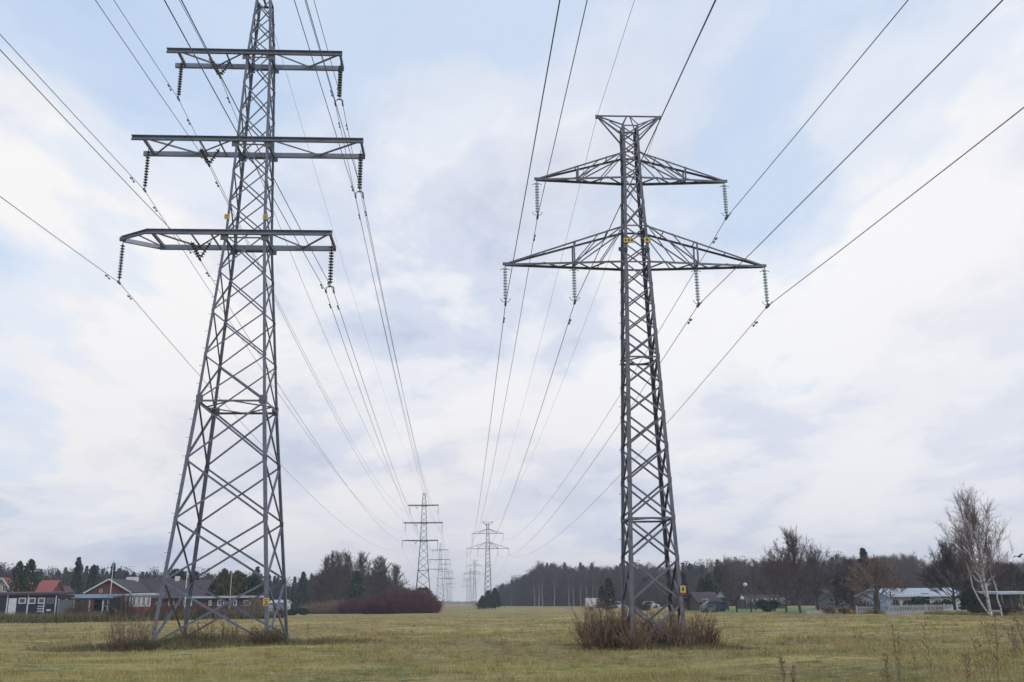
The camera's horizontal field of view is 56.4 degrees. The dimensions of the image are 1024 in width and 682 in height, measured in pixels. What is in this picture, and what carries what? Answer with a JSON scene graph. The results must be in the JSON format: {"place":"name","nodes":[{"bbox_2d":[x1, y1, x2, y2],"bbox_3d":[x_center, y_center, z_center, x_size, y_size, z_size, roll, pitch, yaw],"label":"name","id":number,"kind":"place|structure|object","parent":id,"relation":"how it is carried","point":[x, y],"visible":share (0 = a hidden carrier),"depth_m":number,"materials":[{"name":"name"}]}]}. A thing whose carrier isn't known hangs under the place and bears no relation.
{"place":"outdoors","nodes":[
{"label":"outdoors","id":0,"kind":"place"},
{"bbox_2d":[0,603,1023,681],"bbox_3d":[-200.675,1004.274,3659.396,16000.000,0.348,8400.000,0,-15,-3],"label":"ground","id":1,"kind":"structure","parent":0,"point":[455,609],"depth_m":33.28,"materials":[{"name":"plant"}]},
{"bbox_2d":[57,599,74,614],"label":"garden screen","id":2,"kind":"object","parent":1,"relation":"on","point":[64,604],"visible":0.54,"depth_m":111.22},
{"bbox_2d":[69,557,83,608],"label":"evergreen tree","id":3,"kind":"object","parent":1,"relation":"on","point":[77,569],"visible":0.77,"depth_m":166.07,"materials":[{"name":"green plant"}]},
{"bbox_2d":[57,595,95,614],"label":"garden shrub","id":4,"kind":"object","parent":1,"relation":"on","point":[76,610],"visible":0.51,"depth_m":110.18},
{"bbox_2d":[96,585,136,617],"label":"garden shrub","id":5,"kind":"object","parent":1,"relation":"on","point":[116,605],"visible":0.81,"depth_m":109.25,"materials":[{"name":"plant"}]},
{"bbox_2d":[97,635,161,651],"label":"bare shrub","id":6,"kind":"object","parent":1,"relation":"on","point":[140,643],"visible":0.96,"depth_m":38.66,"materials":[{"name":"plant"}]},
{"bbox_2d":[99,602,164,648],"bbox_3d":[-15.950,11.935,40.038,2.502,1.999,2.369,8,-18,-29],"label":"bare shrub","id":7,"kind":"object","parent":1,"relation":"on","point":[120,631],"visible":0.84,"depth_m":39.91,"materials":[{"name":"plant"}]},
{"bbox_2d":[0,608,272,622],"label":"garden verge","id":8,"kind":"structure","parent":1,"relation":"on","point":[53,618],"depth_m":107.98,"materials":[{"name":"green plant"}]},
{"bbox_2d":[141,598,171,617],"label":"garden shrub","id":9,"kind":"object","parent":1,"relation":"on","point":[153,611],"visible":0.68,"depth_m":110.46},
{"bbox_2d":[0,562,319,610],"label":"wood","id":10,"kind":"object","parent":1,"relation":"on","point":[65,577],"visible":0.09,"depth_m":259.50,"materials":[{"name":"plant"}]},
{"bbox_2d":[27,625,384,652],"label":"rough undergrowth","id":11,"kind":"object","parent":1,"relation":"on","point":[229,641],"visible":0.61,"depth_m":40.30,"materials":[{"name":"brown plant"}]},
{"bbox_2d":[183,612,255,639],"bbox_3d":[-12.785,12.646,42.031,3.518,1.443,2.632,0,-15,-3],"label":"bare shrub","id":12,"kind":"object","parent":1,"relation":"on","point":[232,632],"visible":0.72,"depth_m":41.77,"materials":[{"name":"plant"}]},
{"bbox_2d":[117,0,364,641],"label":"lattice pylon","id":13,"kind":"object","parent":1,"relation":"on","point":[265,233],"visible":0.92,"depth_m":49.62,"materials":[{"name":"metal"}]},
{"bbox_2d":[0,196,429,576],"bbox_3d":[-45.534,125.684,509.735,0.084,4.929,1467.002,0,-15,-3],"label":"power line","id":14,"kind":"object","parent":13,"relation":"hanging from","point":[131,298],"visible":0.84,"depth_m":50.64,"materials":[{"name":"metal"}]},
{"bbox_2d":[0,34,432,572],"bbox_3d":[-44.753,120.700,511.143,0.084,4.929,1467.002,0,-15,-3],"label":"power line","id":15,"kind":"object","parent":13,"relation":"hanging from","point":[132,178],"visible":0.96,"depth_m":48.92,"materials":[{"name":"metal"}]},
{"bbox_2d":[0,49,438,581],"bbox_3d":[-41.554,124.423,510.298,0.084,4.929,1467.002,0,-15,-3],"label":"power line","id":16,"kind":"object","parent":13,"relation":"hanging from","point":[189,249],"visible":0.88,"depth_m":41.06,"materials":[{"name":"metal"}]},
{"bbox_2d":[95,0,428,559],"bbox_3d":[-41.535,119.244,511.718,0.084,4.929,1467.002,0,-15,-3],"label":"power line","id":17,"kind":"object","parent":13,"relation":"hanging from","point":[200,154],"visible":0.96,"depth_m":49.86,"materials":[{"name":"metal"}]},
{"bbox_2d":[114,1,447,581],"bbox_3d":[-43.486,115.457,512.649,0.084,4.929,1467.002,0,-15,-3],"label":"power line","id":18,"kind":"object","parent":13,"relation":"hanging from","point":[168,85],"visible":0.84,"depth_m":58.85,"materials":[{"name":"metal"}]},
{"bbox_2d":[179,0,439,565],"bbox_3d":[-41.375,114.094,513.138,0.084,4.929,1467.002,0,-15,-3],"label":"power line","id":19,"kind":"object","parent":13,"relation":"hanging from","point":[210,60],"visible":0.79,"depth_m":60.06,"materials":[{"name":"metal"}]},
{"bbox_2d":[181,0,444,576],"bbox_3d":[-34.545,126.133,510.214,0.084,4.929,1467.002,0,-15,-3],"label":"power line","id":20,"kind":"object","parent":13,"relation":"hanging from","point":[328,283],"visible":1,"depth_m":33.09,"materials":[{"name":"metal"}]},
{"bbox_2d":[294,0,449,565],"bbox_3d":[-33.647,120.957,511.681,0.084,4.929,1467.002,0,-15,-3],"label":"power line","id":21,"kind":"object","parent":13,"relation":"hanging from","point":[357,204],"visible":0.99,"depth_m":49.32,"materials":[{"name":"metal"}]},
{"bbox_2d":[305,1,444,552],"bbox_3d":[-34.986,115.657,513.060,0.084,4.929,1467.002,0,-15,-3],"label":"power line","id":22,"kind":"object","parent":13,"relation":"hanging from","point":[354,191],"visible":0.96,"depth_m":54.50,"materials":[{"name":"metal"}]},
{"bbox_2d":[306,0,455,586],"bbox_3d":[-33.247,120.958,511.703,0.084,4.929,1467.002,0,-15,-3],"label":"power line","id":23,"kind":"object","parent":13,"relation":"hanging from","point":[364,204],"visible":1,"depth_m":49.25,"materials":[{"name":"metal"}]},
{"bbox_2d":[314,1,451,568],"bbox_3d":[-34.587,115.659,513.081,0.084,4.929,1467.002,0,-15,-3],"label":"power line","id":24,"kind":"object","parent":13,"relation":"hanging from","point":[362,201],"visible":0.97,"depth_m":59.03,"materials":[{"name":"metal"}]},
{"bbox_2d":[237,594,272,612],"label":"garden shrub","id":25,"kind":"object","parent":1,"relation":"on","point":[258,606],"visible":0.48,"depth_m":114.60,"materials":[{"name":"plant"}]},
{"bbox_2d":[248,624,291,644],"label":"bare shrub","id":26,"kind":"object","parent":1,"relation":"on","point":[268,636],"visible":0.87,"depth_m":39.92,"materials":[{"name":"plant"}]},
{"bbox_2d":[291,571,312,607],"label":"evergreen tree","id":27,"kind":"object","parent":1,"relation":"on","point":[302,588],"visible":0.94,"depth_m":215.11,"materials":[{"name":"green plant"}]},
{"bbox_2d":[311,554,337,603],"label":"bare tree","id":28,"kind":"object","parent":1,"relation":"on","point":[319,579],"visible":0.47,"depth_m":192.29,"materials":[{"name":"grey plant"}]},
{"bbox_2d":[313,599,346,613],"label":"bare shrub","id":29,"kind":"object","parent":1,"relation":"on","point":[328,608],"visible":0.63,"depth_m":166.72,"materials":[{"name":"plant"}]},
{"bbox_2d":[311,550,352,602],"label":"bare tree","id":30,"kind":"object","parent":1,"relation":"on","point":[335,568],"visible":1,"depth_m":188.25,"materials":[{"name":"grey plant"}]},
{"bbox_2d":[338,548,357,597],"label":"bare tree","id":31,"kind":"object","parent":1,"relation":"on","point":[347,558],"visible":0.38,"depth_m":197.34,"materials":[{"name":"grey plant"}]},
{"bbox_2d":[336,597,368,613],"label":"bare shrub","id":32,"kind":"object","parent":1,"relation":"on","point":[350,607],"visible":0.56,"depth_m":164.97,"materials":[{"name":"plant"}]},
{"bbox_2d":[341,570,366,603],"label":"spruce tree","id":33,"kind":"object","parent":1,"relation":"on","point":[357,580],"visible":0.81,"depth_m":182.23,"materials":[{"name":"green plant"}]},
{"bbox_2d":[303,564,413,605],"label":"wood","id":34,"kind":"object","parent":1,"relation":"on","point":[316,598],"visible":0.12,"depth_m":243.52,"materials":[{"name":"plant"}]},
{"bbox_2d":[347,551,377,595],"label":"bare tree","id":35,"kind":"object","parent":1,"relation":"on","point":[362,568],"visible":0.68,"depth_m":192.30,"materials":[{"name":"grey plant"}]},
{"bbox_2d":[358,595,383,613],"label":"bare shrub","id":36,"kind":"object","parent":1,"relation":"on","point":[366,608],"visible":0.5,"depth_m":159.24,"materials":[{"name":"plant"}]},
{"bbox_2d":[365,555,396,598],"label":"bare tree","id":37,"kind":"object","parent":1,"relation":"on","point":[380,567],"visible":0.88,"depth_m":202.05,"materials":[{"name":"grey plant"}]},
{"bbox_2d":[371,586,418,613],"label":"bare shrub","id":38,"kind":"object","parent":1,"relation":"on","point":[384,606],"visible":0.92,"depth_m":157.47,"materials":[{"name":"plant"}]},
{"bbox_2d":[384,563,409,593],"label":"bare tree","id":39,"kind":"object","parent":1,"relation":"on","point":[396,575],"visible":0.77,"depth_m":217.07,"materials":[{"name":"grey plant"}]},
{"bbox_2d":[391,583,436,612],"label":"bare shrub","id":40,"kind":"object","parent":1,"relation":"on","point":[416,604],"visible":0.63,"depth_m":158.70,"materials":[{"name":"plant"}]},
{"bbox_2d":[402,493,442,589],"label":"lattice pylon","id":41,"kind":"object","parent":1,"relation":"on","point":[421,523],"visible":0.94,"depth_m":292.98,"materials":[{"name":"metal"}]},
{"bbox_2d":[164,0,451,588],"bbox_3d":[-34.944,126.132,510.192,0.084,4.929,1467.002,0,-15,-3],"label":"power line","id":42,"kind":"object","parent":41,"relation":"hanging from","point":[321,285],"visible":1,"depth_m":33.26,"materials":[{"name":"metal"}]},
{"bbox_2d":[411,591,442,612],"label":"bare shrub","id":43,"kind":"object","parent":1,"relation":"on","point":[431,608],"visible":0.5,"depth_m":160.04,"materials":[{"name":"plant"}]},
{"bbox_2d":[466,522,509,608],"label":"lattice pylon","id":44,"kind":"object","parent":1,"relation":"on","point":[489,548],"visible":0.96,"depth_m":236.65,"materials":[{"name":"metal"}]},
{"bbox_2d":[475,562,625,605],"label":"wood","id":45,"kind":"object","parent":1,"relation":"on","point":[523,593],"visible":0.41,"depth_m":363.54,"materials":[{"name":"plant"}]},
{"bbox_2d":[563,590,644,649],"bbox_3d":[3.350,9.849,33.997,3.167,2.188,3.046,0,-15,-3],"label":"bare shrub","id":46,"kind":"object","parent":1,"relation":"on","point":[606,625],"visible":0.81,"depth_m":33.59,"materials":[{"name":"plant"}]},
{"bbox_2d":[600,577,619,608],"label":"evergreen tree","id":47,"kind":"object","parent":1,"relation":"on","point":[608,593],"visible":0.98,"depth_m":169.91,"materials":[{"name":"green plant"}]},
{"bbox_2d":[594,603,646,648],"bbox_3d":[3.907,10.034,33.808,2.004,1.710,1.901,-6,-16,20],"label":"bare shrub","id":48,"kind":"object","parent":1,"relation":"on","point":[618,621],"visible":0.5,"depth_m":33.52,"materials":[{"name":"plant"}]},
{"bbox_2d":[500,115,771,648],"bbox_3d":[4.958,1.000,36.847,10.802,21.490,2.600,0,-15,-3],"label":"lattice pylon","id":49,"kind":"object","parent":1,"relation":"on","point":[626,462],"visible":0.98,"depth_m":37.44,"materials":[{"name":"metal"}]},
{"bbox_2d":[462,0,560,586],"bbox_3d":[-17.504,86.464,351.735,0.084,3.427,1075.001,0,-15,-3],"label":"power line","id":50,"kind":"object","parent":49,"relation":"attached to","point":[523,202],"visible":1,"depth_m":24.70,"materials":[{"name":"metal"}]},
{"bbox_2d":[465,0,587,579],"bbox_3d":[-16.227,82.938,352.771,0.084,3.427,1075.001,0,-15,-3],"label":"power line","id":51,"kind":"object","parent":49,"relation":"attached to","point":[540,204],"visible":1,"depth_m":34.36,"materials":[{"name":"metal"}]},
{"bbox_2d":[466,0,715,585],"bbox_3d":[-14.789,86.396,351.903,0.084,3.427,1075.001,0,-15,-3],"label":"power line","id":52,"kind":"object","parent":49,"relation":"attached to","point":[569,321],"visible":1,"depth_m":24.41,"materials":[{"name":"metal"}]},
{"bbox_2d":[501,0,907,544],"bbox_3d":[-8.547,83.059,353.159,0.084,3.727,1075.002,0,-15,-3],"label":"power line","id":53,"kind":"object","parent":49,"relation":"hanging from","point":[716,238],"visible":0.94,"depth_m":32.38,"materials":[{"name":"metal"}]},
{"bbox_2d":[479,0,1002,578],"bbox_3d":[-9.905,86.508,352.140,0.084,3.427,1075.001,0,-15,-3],"label":"power line","id":54,"kind":"object","parent":49,"relation":"hanging from","point":[817,186],"visible":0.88,"depth_m":23.70,"materials":[{"name":"metal"}]},
{"bbox_2d":[483,107,1023,584],"bbox_3d":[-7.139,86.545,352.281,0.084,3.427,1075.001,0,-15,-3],"label":"power line","id":55,"kind":"object","parent":49,"relation":"hanging from","point":[849,243],"visible":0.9,"depth_m":29.91,"materials":[{"name":"metal"}]},
{"bbox_2d":[612,617,659,649],"bbox_3d":[4.268,9.997,32.860,1.745,1.230,1.427,0,-15,-3],"label":"bare shrub","id":56,"kind":"object","parent":1,"relation":"on","point":[637,640],"visible":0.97,"depth_m":32.60,"materials":[{"name":"plant"}]},
{"bbox_2d":[619,606,679,640],"bbox_3d":[5.064,10.179,34.281,3.034,1.618,2.253,0,-15,-3],"label":"bare shrub","id":57,"kind":"object","parent":1,"relation":"on","point":[646,623],"visible":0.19,"depth_m":33.97,"materials":[{"name":"plant"}]},
{"bbox_2d":[557,636,771,653],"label":"rough undergrowth","id":58,"kind":"object","parent":1,"relation":"on","point":[701,645],"visible":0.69,"depth_m":32.66,"materials":[{"name":"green plant"}]},
{"bbox_2d":[650,610,695,647],"bbox_3d":[5.657,9.970,33.115,1.747,1.333,1.584,10,-18,-33],"label":"bare shrub","id":59,"kind":"object","parent":1,"relation":"on","point":[678,632],"visible":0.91,"depth_m":32.89,"materials":[{"name":"plant"}]},
{"bbox_2d":[660,604,724,644],"bbox_3d":[6.337,10.136,34.084,2.450,1.557,2.071,-8,-17,24],"label":"bare shrub","id":60,"kind":"object","parent":1,"relation":"on","point":[696,628],"visible":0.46,"depth_m":33.88,"materials":[{"name":"plant"}]},
{"bbox_2d":[685,591,724,610],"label":"gabled house","id":61,"kind":"structure","parent":1,"relation":"on","point":[694,600],"depth_m":150.78,"materials":[{"name":"grey brick"}]},
{"bbox_2d":[610,551,1023,606],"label":"hazy wood","id":62,"kind":"object","parent":1,"relation":"on","point":[910,566],"visible":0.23,"depth_m":247.37,"materials":[{"name":"plant"}]},
{"bbox_2d":[829,564,852,606],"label":"evergreen tree","id":63,"kind":"object","parent":1,"relation":"on","point":[837,597],"visible":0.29,"depth_m":147.32,"materials":[{"name":"green plant"}]},
{"bbox_2d":[825,556,877,606],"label":"bare tree","id":64,"kind":"object","parent":1,"relation":"on","point":[841,578],"visible":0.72,"depth_m":118.69,"materials":[{"name":"brown plant"}]},
{"bbox_2d":[855,548,879,602],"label":"evergreen tree","id":65,"kind":"object","parent":1,"relation":"on","point":[862,552],"visible":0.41,"depth_m":149.18,"materials":[{"name":"green plant"}]},
{"bbox_2d":[839,553,905,613],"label":"bare tree","id":66,"kind":"object","parent":1,"relation":"on","point":[874,584],"visible":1,"depth_m":96.89,"materials":[{"name":"brown plant"}]},
{"bbox_2d":[854,585,960,610],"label":"white bungalow","id":67,"kind":"object","parent":1,"relation":"on","point":[926,593],"visible":0.29,"depth_m":105.25,"materials":[{"name":"paint"}]},
{"bbox_2d":[819,609,1023,615],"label":"field edge grass","id":68,"kind":"structure","parent":1,"relation":"on","point":[946,612],"depth_m":90.16,"materials":[{"name":"plant"}]},
{"bbox_2d":[887,604,960,610],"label":"picket fence","id":69,"kind":"object","parent":1,"relation":"on","point":[944,606],"visible":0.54,"depth_m":96.65,"materials":[{"name":"white paint"}]},
{"bbox_2d":[885,610,966,614],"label":"garden wall","id":70,"kind":"structure","parent":1,"relation":"on","point":[903,612],"depth_m":91.53,"materials":[{"name":"white"}]},
{"bbox_2d":[915,539,992,609],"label":"bare tree","id":71,"kind":"object","parent":1,"relation":"on","point":[947,561],"visible":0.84,"depth_m":94.81,"materials":[{"name":"grey plant"}]},
{"bbox_2d":[957,588,985,609],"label":"evergreen tree","id":72,"kind":"object","parent":1,"relation":"on","point":[969,597],"visible":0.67,"depth_m":93.75,"materials":[{"name":"green plant"}]},
{"bbox_2d":[935,483,1016,615],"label":"birch tree","id":73,"kind":"object","parent":1,"relation":"on","point":[973,518],"visible":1,"depth_m":86.15,"materials":[{"name":"grey plant"}]},
{"bbox_2d":[980,613,1001,677],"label":"dry weed","id":74,"kind":"object","parent":1,"relation":"on","point":[996,646],"visible":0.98,"depth_m":19.73,"materials":[{"name":"plant"}]},
{"bbox_2d":[976,591,1023,607],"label":"carport","id":75,"kind":"object","parent":1,"relation":"on","point":[1003,596],"visible":0.36,"depth_m":106.72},
{"bbox_2d":[981,560,1023,595],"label":"bare tree","id":76,"kind":"object","parent":1,"relation":"on","point":[1001,579],"visible":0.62,"depth_m":109.32,"materials":[{"name":"grey plant"}]},
{"bbox_2d":[991,564,1023,606],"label":"evergreen tree","id":77,"kind":"object","parent":1,"relation":"on","point":[1017,574],"visible":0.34,"depth_m":148.53,"materials":[{"name":"green plant"}]},
{"bbox_2d":[999,587,1023,654],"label":"weed","id":78,"kind":"object","parent":1,"relation":"on","point":[1018,623],"visible":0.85,"depth_m":26.65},
{"bbox_2d":[0,0,1023,602],"label":"sky","id":79,"kind":"structure","parent":0,"point":[889,379],"materials":[{"name":"white"}]},
{"bbox_2d":[684,607,820,612],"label":"lawn","id":80,"kind":"structure","parent":0,"point":[730,610],"depth_m":144.44,"materials":[{"name":"plant"}]},
{"bbox_2d":[701,574,720,598],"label":"evergreen tree","id":81,"kind":"object","parent":80,"relation":"on","point":[708,585],"visible":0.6,"depth_m":161.43,"materials":[{"name":"green plant"}]},
{"bbox_2d":[706,560,737,609],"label":"bare tree","id":82,"kind":"object","parent":80,"relation":"on","point":[725,578],"visible":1,"depth_m":147.79,"materials":[{"name":"brown plant"}]},
{"bbox_2d":[713,566,731,605],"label":"evergreen tree","id":83,"kind":"object","parent":80,"relation":"on","point":[717,578],"visible":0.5,"depth_m":164.52,"materials":[{"name":"green plant"}]},
{"bbox_2d":[733,565,769,609],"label":"bare tree","id":84,"kind":"object","parent":80,"relation":"on","point":[751,583],"visible":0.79,"depth_m":147.31,"materials":[{"name":"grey plant"}]},
{"bbox_2d":[733,594,789,608],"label":"brown long house","id":85,"kind":"structure","parent":80,"relation":"on","point":[751,599],"depth_m":168.08,"materials":[{"name":"brick"}]},
{"bbox_2d":[755,599,778,611],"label":"garden bush","id":86,"kind":"object","parent":80,"relation":"on","point":[765,605],"visible":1,"depth_m":125.00,"materials":[{"name":"plant"}]},
{"bbox_2d":[750,557,787,610],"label":"bare tree","id":87,"kind":"object","parent":80,"relation":"on","point":[757,583],"visible":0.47,"depth_m":132.84,"materials":[{"name":"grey plant"}]},
{"bbox_2d":[755,545,817,611],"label":"bare tree","id":88,"kind":"object","parent":80,"relation":"on","point":[776,584],"visible":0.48,"depth_m":119.88,"materials":[{"name":"grey plant"}]},
{"bbox_2d":[751,524,848,612],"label":"bare tree","id":89,"kind":"object","parent":80,"relation":"on","point":[793,547],"visible":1,"depth_m":114.58,"materials":[{"name":"grey plant"}]},
{"bbox_2d":[789,547,844,609],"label":"bare tree","id":90,"kind":"object","parent":80,"relation":"on","point":[816,593],"visible":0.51,"depth_m":124.09,"materials":[{"name":"grey plant"}]},
{"bbox_2d":[811,590,859,608],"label":"grey long house","id":91,"kind":"structure","parent":80,"relation":"on","point":[826,601],"depth_m":149.84,"materials":[{"name":"white paint"}]},
{"label":"garden ground","id":92,"kind":"structure","parent":0,"visible":0},
{"bbox_2d":[5,561,27,591],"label":"thuja tree","id":93,"kind":"object","parent":92,"relation":"on","point":[20,565],"visible":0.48,"depth_m":132.18,"materials":[{"name":"green plant"}]},
{"bbox_2d":[0,577,36,591],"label":"beige house","id":94,"kind":"structure","parent":92,"relation":"on","point":[4,586],"depth_m":141.66,"materials":[{"name":"red tile"}]},
{"bbox_2d":[15,559,42,591],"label":"thuja tree","id":95,"kind":"object","parent":92,"relation":"on","point":[31,565],"visible":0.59,"depth_m":132.31,"materials":[{"name":"green plant"}]},
{"bbox_2d":[0,591,76,615],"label":"garden shed","id":96,"kind":"structure","parent":92,"relation":"on","point":[28,602],"depth_m":112.00,"materials":[{"name":"white paint"}]},
{"bbox_2d":[37,580,66,594],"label":"red roof house","id":97,"kind":"structure","parent":92,"relation":"on","point":[49,585],"depth_m":151.71,"materials":[{"name":"brick"}]},
{"bbox_2d":[82,564,101,609],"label":"thuja tree","id":98,"kind":"object","parent":92,"relation":"on","point":[92,573],"visible":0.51,"depth_m":137.73,"materials":[{"name":"green plant"}]},
{"bbox_2d":[71,594,123,613],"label":"porch","id":99,"kind":"object","parent":92,"relation":"on","point":[98,600],"visible":0.36,"depth_m":118.94,"materials":[{"name":"white paint"}]},
{"bbox_2d":[83,578,150,612],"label":"brick house","id":100,"kind":"structure","parent":92,"relation":"on","point":[105,587],"depth_m":124.35,"materials":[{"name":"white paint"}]},
{"bbox_2d":[124,593,163,611],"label":"veranda","id":101,"kind":"object","parent":92,"relation":"on","point":[145,600],"visible":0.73,"depth_m":115.52,"materials":[{"name":"white paint"}]},
{"bbox_2d":[126,577,180,606],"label":"dark roof house","id":102,"kind":"structure","parent":92,"relation":"on","point":[151,585],"depth_m":134.69,"materials":[{"name":"red brick"}]},
{"bbox_2d":[151,576,216,609],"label":"brick house","id":103,"kind":"structure","parent":92,"relation":"on","point":[178,583],"depth_m":123.11,"materials":[{"name":"white paint"}]},
{"bbox_2d":[211,568,234,595],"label":"thuja tree","id":104,"kind":"object","parent":92,"relation":"on","point":[219,581],"visible":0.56,"depth_m":125.74,"materials":[{"name":"green plant"}]},
{"bbox_2d":[186,595,263,611],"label":"long low building","id":105,"kind":"structure","parent":92,"relation":"on","point":[214,601],"depth_m":117.85,"materials":[{"name":"brown brick"}]},
{"bbox_2d":[221,570,251,595],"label":"thuja tree","id":106,"kind":"object","parent":92,"relation":"on","point":[238,576],"visible":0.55,"depth_m":125.67,"materials":[{"name":"green plant"}]},
{"bbox_2d":[229,576,271,596],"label":"thuja tree","id":107,"kind":"object","parent":92,"relation":"on","point":[254,580],"visible":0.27,"depth_m":126.49,"materials":[{"name":"green plant"}]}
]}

